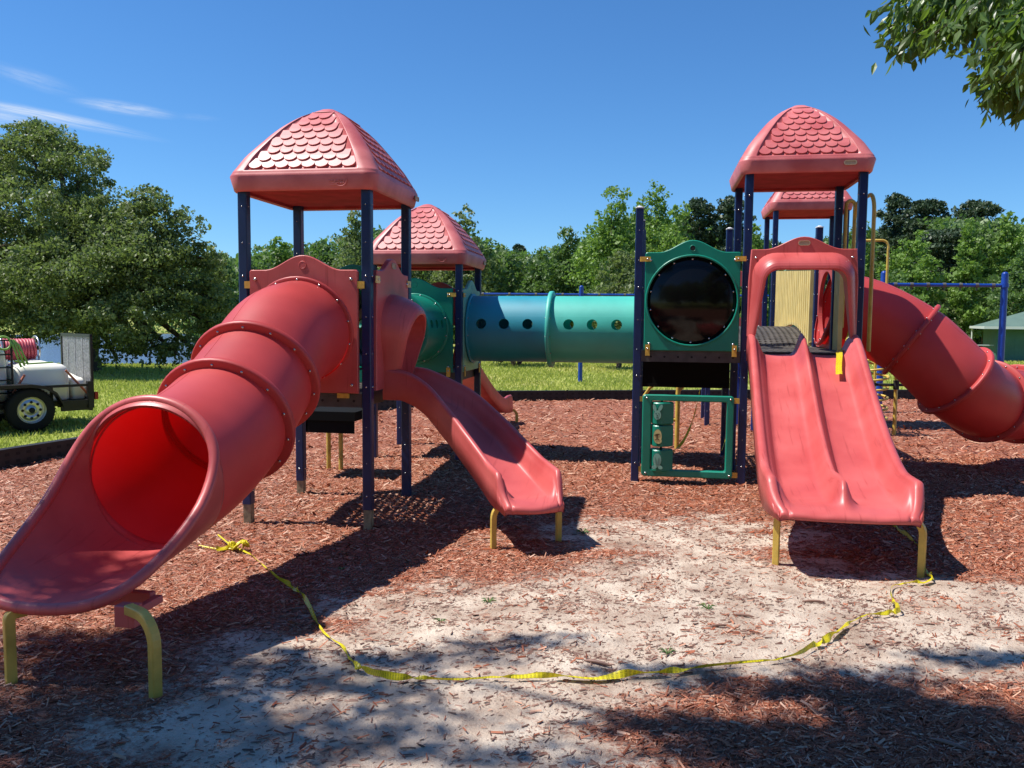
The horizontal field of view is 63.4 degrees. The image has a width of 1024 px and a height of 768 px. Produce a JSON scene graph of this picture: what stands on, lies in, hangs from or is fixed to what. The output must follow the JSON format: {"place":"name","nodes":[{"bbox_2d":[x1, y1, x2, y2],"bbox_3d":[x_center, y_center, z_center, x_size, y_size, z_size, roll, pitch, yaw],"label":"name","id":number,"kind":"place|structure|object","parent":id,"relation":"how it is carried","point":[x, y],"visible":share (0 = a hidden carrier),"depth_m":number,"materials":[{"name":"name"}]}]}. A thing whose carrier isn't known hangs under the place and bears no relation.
{"place":"outdoors","nodes":[
{"label":"outdoors","id":0,"kind":"place"},
{"bbox_2d":[1,334,192,363],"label":"pond water","id":1,"kind":"structure","parent":0,"point":[50,352],"depth_m":38.66,"materials":[{"name":"blue liquid"}]},
{"bbox_2d":[0,320,1023,447],"bbox_3d":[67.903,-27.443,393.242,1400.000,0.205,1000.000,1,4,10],"label":"lawn","id":2,"kind":"structure","parent":0,"point":[72,431],"depth_m":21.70,"materials":[{"name":"green plant"}]},
{"bbox_2d":[0,333,97,432],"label":"utility trailer","id":3,"kind":"object","parent":2,"relation":"on","point":[28,407],"visible":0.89,"depth_m":13.14,"materials":[{"name":"black paint"}]},
{"bbox_2d":[0,339,13,401],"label":"caged tank","id":4,"kind":"object","parent":3,"relation":"on","point":[3,381],"visible":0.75,"depth_m":12.91,"materials":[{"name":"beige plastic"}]},
{"bbox_2d":[0,336,52,366],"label":"garden hose","id":5,"kind":"object","parent":4,"relation":"hanging from","point":[13,342],"visible":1,"depth_m":12.95,"materials":[{"name":"green rubber"}]},
{"bbox_2d":[6,359,86,400],"bbox_3d":[-7.835,-0.082,13.622,1.168,0.660,1.272,5,6,44],"label":"spray tank","id":6,"kind":"object","parent":3,"relation":"on","point":[47,374],"visible":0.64,"depth_m":13.29,"materials":[{"name":"beige plastic"}]},
{"bbox_2d":[0,335,40,360],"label":"hose reel","id":7,"kind":"object","parent":6,"relation":"on","point":[29,347],"visible":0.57,"depth_m":13.54,"materials":[{"name":"red"}]},
{"bbox_2d":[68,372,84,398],"bbox_3d":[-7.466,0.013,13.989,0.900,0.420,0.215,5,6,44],"label":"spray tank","id":8,"kind":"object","parent":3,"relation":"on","point":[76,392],"visible":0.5,"depth_m":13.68,"materials":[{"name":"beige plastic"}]},
{"bbox_2d":[0,116,234,371],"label":"oak tree","id":9,"kind":"object","parent":2,"relation":"on","point":[75,252],"visible":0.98,"depth_m":24.96,"materials":[{"name":"green plant"}]},
{"bbox_2d":[187,252,238,331],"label":"tree","id":10,"kind":"object","parent":2,"relation":"on","point":[230,285],"visible":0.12,"depth_m":59.43,"materials":[{"name":"green plant"}]},
{"bbox_2d":[256,236,293,269],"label":"tree","id":11,"kind":"object","parent":2,"relation":"on","point":[283,246],"visible":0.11,"depth_m":78.82,"materials":[{"name":"green plant"}]},
{"bbox_2d":[310,237,330,264],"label":"tree","id":12,"kind":"object","parent":2,"relation":"on","point":[321,247],"visible":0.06,"depth_m":83.71,"materials":[{"name":"green plant"}]},
{"bbox_2d":[328,210,360,322],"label":"tree","id":13,"kind":"object","parent":2,"relation":"on","point":[350,253],"visible":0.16,"depth_m":48.92,"materials":[{"name":"green plant"}]},
{"bbox_2d":[377,267,447,282],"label":"tree","id":14,"kind":"object","parent":2,"relation":"on","point":[416,274],"visible":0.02,"depth_m":53.75,"materials":[{"name":"green plant"}]},
{"bbox_2d":[428,203,501,327],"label":"tree","id":15,"kind":"object","parent":2,"relation":"on","point":[445,275],"visible":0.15,"depth_m":51.17,"materials":[{"name":"green plant"}]},
{"bbox_2d":[478,244,507,295],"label":"tree","id":16,"kind":"object","parent":2,"relation":"on","point":[496,277],"visible":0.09,"depth_m":61.15,"materials":[{"name":"green plant"}]},
{"bbox_2d":[496,242,505,249],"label":"tree","id":17,"kind":"object","parent":2,"relation":"on","point":[498,246],"depth_m":83.70,"materials":[{"name":"green plant"}]},
{"bbox_2d":[0,212,1023,346],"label":"wood edge","id":18,"kind":"object","parent":2,"relation":"on","point":[514,268],"visible":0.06,"depth_m":71.50,"materials":[{"name":"green plant"}]},
{"bbox_2d":[493,323,532,365],"bbox_3d":[0.162,-1.820,33.038,3.602,2.353,3.851,-2,5,-34],"label":"shrub","id":19,"kind":"object","parent":2,"relation":"on","point":[514,363],"depth_m":33.02,"materials":[{"name":"green plant"}]},
{"bbox_2d":[512,243,526,254],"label":"pine tree","id":20,"kind":"object","parent":2,"relation":"on","point":[518,246],"visible":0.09,"depth_m":93.75,"materials":[{"name":"green plant"}]},
{"bbox_2d":[515,248,551,295],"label":"tree","id":21,"kind":"object","parent":2,"relation":"on","point":[535,275],"visible":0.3,"depth_m":59.19,"materials":[{"name":"green plant"}]},
{"bbox_2d":[529,226,596,327],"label":"tree","id":22,"kind":"object","parent":2,"relation":"on","point":[556,272],"visible":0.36,"depth_m":53.97,"materials":[{"name":"green plant"}]},
{"bbox_2d":[562,185,635,322],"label":"tree","id":23,"kind":"object","parent":2,"relation":"on","point":[603,245],"visible":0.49,"depth_m":49.05,"materials":[{"name":"green plant"}]},
{"bbox_2d":[584,248,634,368],"bbox_3d":[4.129,-2.771,31.687,3.463,4.796,3.934,1,4,10],"label":"tree","id":24,"kind":"object","parent":2,"relation":"on","point":[622,283],"visible":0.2,"depth_m":31.00,"materials":[{"name":"green plant"}]},
{"bbox_2d":[481,285,768,381],"bbox_3d":[1.896,-1.441,24.362,11.472,2.901,0.166,1,4,2],"label":"swing frame","id":25,"kind":"object","parent":2,"relation":"on","point":[581,293],"visible":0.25,"depth_m":24.27,"materials":[{"name":"blue paint"}]},
{"bbox_2d":[627,180,672,264],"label":"tree","id":26,"kind":"object","parent":2,"relation":"on","point":[653,229],"visible":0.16,"depth_m":53.97,"materials":[{"name":"green plant"}]},
{"bbox_2d":[655,200,694,251],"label":"tree","id":27,"kind":"object","parent":2,"relation":"on","point":[672,238],"visible":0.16,"depth_m":47.02,"materials":[{"name":"green plant"}]},
{"bbox_2d":[667,197,722,247],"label":"pine tree","id":28,"kind":"object","parent":2,"relation":"on","point":[701,209],"visible":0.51,"depth_m":60.63,"materials":[{"name":"green plant"}]},
{"bbox_2d":[701,195,756,268],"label":"pine tree","id":29,"kind":"object","parent":2,"relation":"on","point":[726,208],"visible":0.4,"depth_m":60.61,"materials":[{"name":"green plant"}]},
{"bbox_2d":[739,223,771,325],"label":"tree","id":30,"kind":"object","parent":2,"relation":"on","point":[757,243],"visible":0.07,"depth_m":51.15,"materials":[{"name":"green plant"}]},
{"bbox_2d":[827,221,891,279],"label":"tree","id":31,"kind":"object","parent":2,"relation":"on","point":[867,263],"visible":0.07,"depth_m":58.82,"materials":[{"name":"green plant"}]},
{"bbox_2d":[874,191,914,273],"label":"pine tree","id":32,"kind":"object","parent":2,"relation":"on","point":[895,201],"visible":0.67,"depth_m":73.65,"materials":[{"name":"green plant"}]},
{"bbox_2d":[876,269,935,305],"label":"tree","id":33,"kind":"object","parent":2,"relation":"on","point":[899,277],"depth_m":44.22,"materials":[{"name":"green plant"}]},
{"bbox_2d":[877,230,956,313],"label":"tree","id":34,"kind":"object","parent":2,"relation":"on","point":[901,264],"visible":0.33,"depth_m":54.97,"materials":[{"name":"green plant"}]},
{"bbox_2d":[888,198,949,292],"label":"pine tree","id":35,"kind":"object","parent":2,"relation":"on","point":[927,207],"visible":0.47,"depth_m":70.80,"materials":[{"name":"green plant"}]},
{"bbox_2d":[926,289,962,324],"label":"tree","id":36,"kind":"object","parent":2,"relation":"on","point":[944,302],"visible":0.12,"depth_m":57.17,"materials":[{"name":"green plant"}]},
{"bbox_2d":[905,227,988,292],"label":"pine tree","id":37,"kind":"object","parent":2,"relation":"on","point":[942,240],"visible":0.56,"depth_m":62.34,"materials":[{"name":"green plant"}]},
{"bbox_2d":[945,217,992,337],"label":"tree","id":38,"kind":"object","parent":2,"relation":"on","point":[972,261],"visible":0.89,"depth_m":57.16,"materials":[{"name":"green plant"}]},
{"bbox_2d":[940,199,1005,241],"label":"pine tree","id":39,"kind":"object","parent":2,"relation":"on","point":[974,208],"visible":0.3,"depth_m":68.14,"materials":[{"name":"green plant"}]},
{"bbox_2d":[946,273,1010,338],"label":"tree","id":40,"kind":"object","parent":2,"relation":"on","point":[995,278],"visible":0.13,"depth_m":58.93,"materials":[{"name":"green plant"}]},
{"bbox_2d":[969,312,1023,360],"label":"park building","id":41,"kind":"structure","parent":2,"relation":"on","point":[1014,343],"depth_m":40.73,"materials":[{"name":"green metal"}]},
{"bbox_2d":[980,211,1023,282],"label":"tree","id":42,"kind":"object","parent":2,"relation":"on","point":[1006,252],"visible":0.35,"depth_m":61.05,"materials":[{"name":"green plant"}]},
{"bbox_2d":[983,248,1023,319],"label":"tree","id":43,"kind":"object","parent":2,"relation":"on","point":[1015,302],"visible":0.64,"depth_m":49.41,"materials":[{"name":"green plant"}]},
{"bbox_2d":[0,397,1023,767],"bbox_3d":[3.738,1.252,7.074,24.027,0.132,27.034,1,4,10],"label":"mulch ground","id":44,"kind":"structure","parent":0,"point":[436,729],"depth_m":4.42,"materials":[{"name":"brown wood"}]},
{"bbox_2d":[0,276,353,699],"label":"tube slide","id":45,"kind":"object","parent":44,"relation":"on","point":[141,489],"visible":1,"depth_m":5.05,"materials":[{"name":"red plastic"}]},
{"bbox_2d":[199,534,249,550],"bbox_3d":[-2.234,1.252,6.529,0.420,0.086,0.221,2,5,24],"label":"caution tape","id":46,"kind":"object","parent":44,"relation":"on","point":[232,545],"visible":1,"depth_m":6.43,"materials":[{"name":"yellow plastic"}]},
{"bbox_2d":[230,109,418,530],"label":"play tower","id":47,"kind":"structure","parent":44,"relation":"on","point":[327,160],"depth_m":7.01,"materials":[{"name":"blue paint"}]},
{"bbox_2d":[359,289,448,370],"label":"crawl tunnel","id":48,"kind":"structure","parent":47,"relation":"attached to","point":[436,335],"depth_m":9.75,"materials":[{"name":"green plastic"}]},
{"bbox_2d":[306,406,374,470],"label":"step platform","id":49,"kind":"structure","parent":44,"relation":"on","point":[328,421],"depth_m":9.12,"materials":[{"name":"black"}]},
{"bbox_2d":[373,204,485,459],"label":"play tower","id":50,"kind":"structure","parent":44,"relation":"on","point":[441,239],"depth_m":10.23,"materials":[{"name":"blue paint"}]},
{"bbox_2d":[465,291,633,366],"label":"crawl tunnel","id":51,"kind":"structure","parent":50,"relation":"attached to","point":[506,330],"depth_m":10.25,"materials":[{"name":"blue plastic"}]},
{"bbox_2d":[0,389,914,468],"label":"border edging","id":52,"kind":"object","parent":44,"relation":"on","point":[25,454],"visible":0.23,"depth_m":18.13,"materials":[{"name":"black plastic"}]},
{"bbox_2d":[373,259,563,548],"bbox_3d":[-0.407,0.116,7.006,2.216,2.390,0.917,4,6,39],"label":"wave slide","id":53,"kind":"object","parent":44,"relation":"on","point":[511,469],"visible":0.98,"depth_m":7.13,"materials":[{"name":"red plastic"}]},
{"bbox_2d":[431,282,517,421],"bbox_3d":[-0.663,-0.322,12.870,0.930,2.370,3.014,2,4,14],"label":"wave slide","id":54,"kind":"object","parent":44,"relation":"on","point":[494,398],"visible":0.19,"depth_m":12.73,"materials":[{"name":"red plastic"}]},
{"bbox_2d":[481,597,495,602],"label":"weed","id":55,"kind":"object","parent":44,"relation":"on","point":[491,599],"visible":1,"depth_m":5.21,"materials":[{"name":"green plant"}]},
{"bbox_2d":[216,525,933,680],"bbox_3d":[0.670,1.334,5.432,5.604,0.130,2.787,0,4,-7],"label":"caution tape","id":56,"kind":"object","parent":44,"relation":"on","point":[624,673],"visible":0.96,"depth_m":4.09,"materials":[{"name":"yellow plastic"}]},
{"bbox_2d":[576,528,589,532],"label":"weed","id":57,"kind":"object","parent":44,"relation":"on","point":[584,531],"visible":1,"depth_m":6.86,"materials":[{"name":"green plant"}]},
{"bbox_2d":[584,659,611,666],"bbox_3d":[0.435,1.410,4.202,0.151,0.017,0.019,3,5,30],"label":"twig","id":58,"kind":"object","parent":44,"relation":"on","point":[597,662],"visible":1,"depth_m":4.20,"materials":[{"name":"brown wood"}]},
{"bbox_2d":[660,647,677,654],"bbox_3d":[0.815,1.400,4.337,0.098,0.026,0.087,-1,5,-19],"label":"weed","id":59,"kind":"object","parent":44,"relation":"on","point":[668,652],"visible":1,"depth_m":4.33,"materials":[{"name":"green plant"}]},
{"bbox_2d":[631,206,746,480],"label":"play deck","id":60,"kind":"structure","parent":44,"relation":"on","point":[686,312],"depth_m":8.66,"materials":[{"name":"blue paint"}]},
{"bbox_2d":[673,390,699,451],"bbox_3d":[2.212,0.362,10.776,0.534,1.131,0.059,0,4,-6],"label":"caution tape","id":61,"kind":"object","parent":60,"relation":"hanging from","point":[683,440],"visible":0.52,"depth_m":10.81,"materials":[{"name":"yellow plastic"}]},
{"bbox_2d":[647,257,736,344],"bbox_3d":[1.863,-0.863,8.593,0.924,0.924,0.098,1,4,10],"label":"bubble window","id":62,"kind":"structure","parent":60,"relation":"in","point":[691,300],"depth_m":8.58,"materials":[{"name":"black plastic"}]},
{"bbox_2d":[696,603,714,609],"bbox_3d":[1.177,1.353,5.034,0.106,0.031,0.112,4,6,40],"label":"weed","id":63,"kind":"object","parent":44,"relation":"on","point":[706,607],"visible":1,"depth_m":5.04,"materials":[{"name":"green plant"}]},
{"bbox_2d":[710,624,726,626],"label":"twig","id":64,"kind":"object","parent":44,"relation":"on","point":[714,625],"visible":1,"depth_m":4.72,"materials":[{"name":"brown wood"}]},
{"bbox_2d":[729,363,752,430],"bbox_3d":[3.791,0.108,13.647,0.190,1.230,0.850,-1,5,-22],"label":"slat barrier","id":65,"kind":"object","parent":44,"relation":"on","point":[738,397],"visible":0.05,"depth_m":13.83,"materials":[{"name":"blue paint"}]},
{"bbox_2d":[732,613,754,616],"bbox_3d":[1.368,1.365,4.903,0.128,0.014,0.016,2,5,18],"label":"twig","id":66,"kind":"object","parent":44,"relation":"on","point":[742,614],"visible":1,"depth_m":4.90,"materials":[{"name":"brown wood"}]},
{"bbox_2d":[701,190,852,425],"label":"play tower","id":67,"kind":"structure","parent":44,"relation":"on","point":[801,205],"depth_m":13.75,"materials":[{"name":"red paint"}]},
{"bbox_2d":[729,105,875,483],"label":"play tower","id":68,"kind":"structure","parent":44,"relation":"on","point":[800,148],"depth_m":8.53,"materials":[{"name":"blue paint"}]},
{"bbox_2d":[738,270,813,346],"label":"arched bridge","id":69,"kind":"structure","parent":68,"relation":"attached to","point":[794,298],"depth_m":11.37,"materials":[{"name":"yellow plastic"}]},
{"bbox_2d":[836,333,848,373],"bbox_3d":[3.278,-0.534,8.192,0.130,0.834,0.892,3,5,30],"label":"caution tape","id":70,"kind":"object","parent":68,"relation":"hanging from","point":[839,354],"visible":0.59,"depth_m":8.03,"materials":[{"name":"yellow plastic"}]},
{"bbox_2d":[802,599,824,602],"bbox_3d":[1.899,1.366,5.218,0.145,0.016,0.018,1,4,4],"label":"twig","id":71,"kind":"object","parent":44,"relation":"on","point":[818,601],"visible":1,"depth_m":5.21,"materials":[{"name":"brown wood"}]},
{"bbox_2d":[746,237,926,577],"bbox_3d":[2.630,-0.024,7.046,1.088,2.715,2.967,1,4,12],"label":"double slide","id":72,"kind":"object","parent":44,"relation":"on","point":[825,449],"visible":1,"depth_m":7.15,"materials":[{"name":"red plastic"}]},
{"bbox_2d":[840,705,856,714],"bbox_3d":[1.526,1.476,3.764,0.139,0.015,0.019,-2,5,-32],"label":"twig","id":73,"kind":"object","parent":44,"relation":"on","point":[847,709],"visible":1,"depth_m":3.75,"materials":[{"name":"brown wood"}]},
{"bbox_2d":[813,277,1023,443],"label":"tube slide","id":74,"kind":"object","parent":44,"relation":"on","point":[935,361],"visible":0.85,"depth_m":9.40,"materials":[{"name":"red plastic"}]},
{"bbox_2d":[876,271,1008,407],"bbox_3d":[8.486,-0.773,16.383,2.527,2.889,0.153,0,4,0],"label":"swing frame","id":75,"kind":"object","parent":44,"relation":"on","point":[1003,285],"visible":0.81,"depth_m":16.28,"materials":[{"name":"blue paint"}]},
{"bbox_2d":[863,0,1023,130],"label":"shade tree","id":76,"kind":"object","parent":44,"relation":"on","point":[994,29],"visible":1,"depth_m":4.95,"materials":[{"name":"green plant"}]},
{"bbox_2d":[929,737,969,750],"bbox_3d":[1.829,1.500,3.459,0.161,0.018,0.021,5,6,45],"label":"twig","id":77,"kind":"object","parent":44,"relation":"on","point":[948,742],"visible":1,"depth_m":3.46,"materials":[{"name":"brown wood"}]},
{"bbox_2d":[992,626,1011,628],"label":"twig","id":78,"kind":"object","parent":44,"relation":"on","point":[999,627],"visible":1,"depth_m":4.75,"materials":[{"name":"brown wood"}]},
{"bbox_2d":[0,0,1023,319],"label":"sky","id":79,"kind":"structure","parent":0,"point":[522,113],"materials":[{"name":"blue"}]}
]}

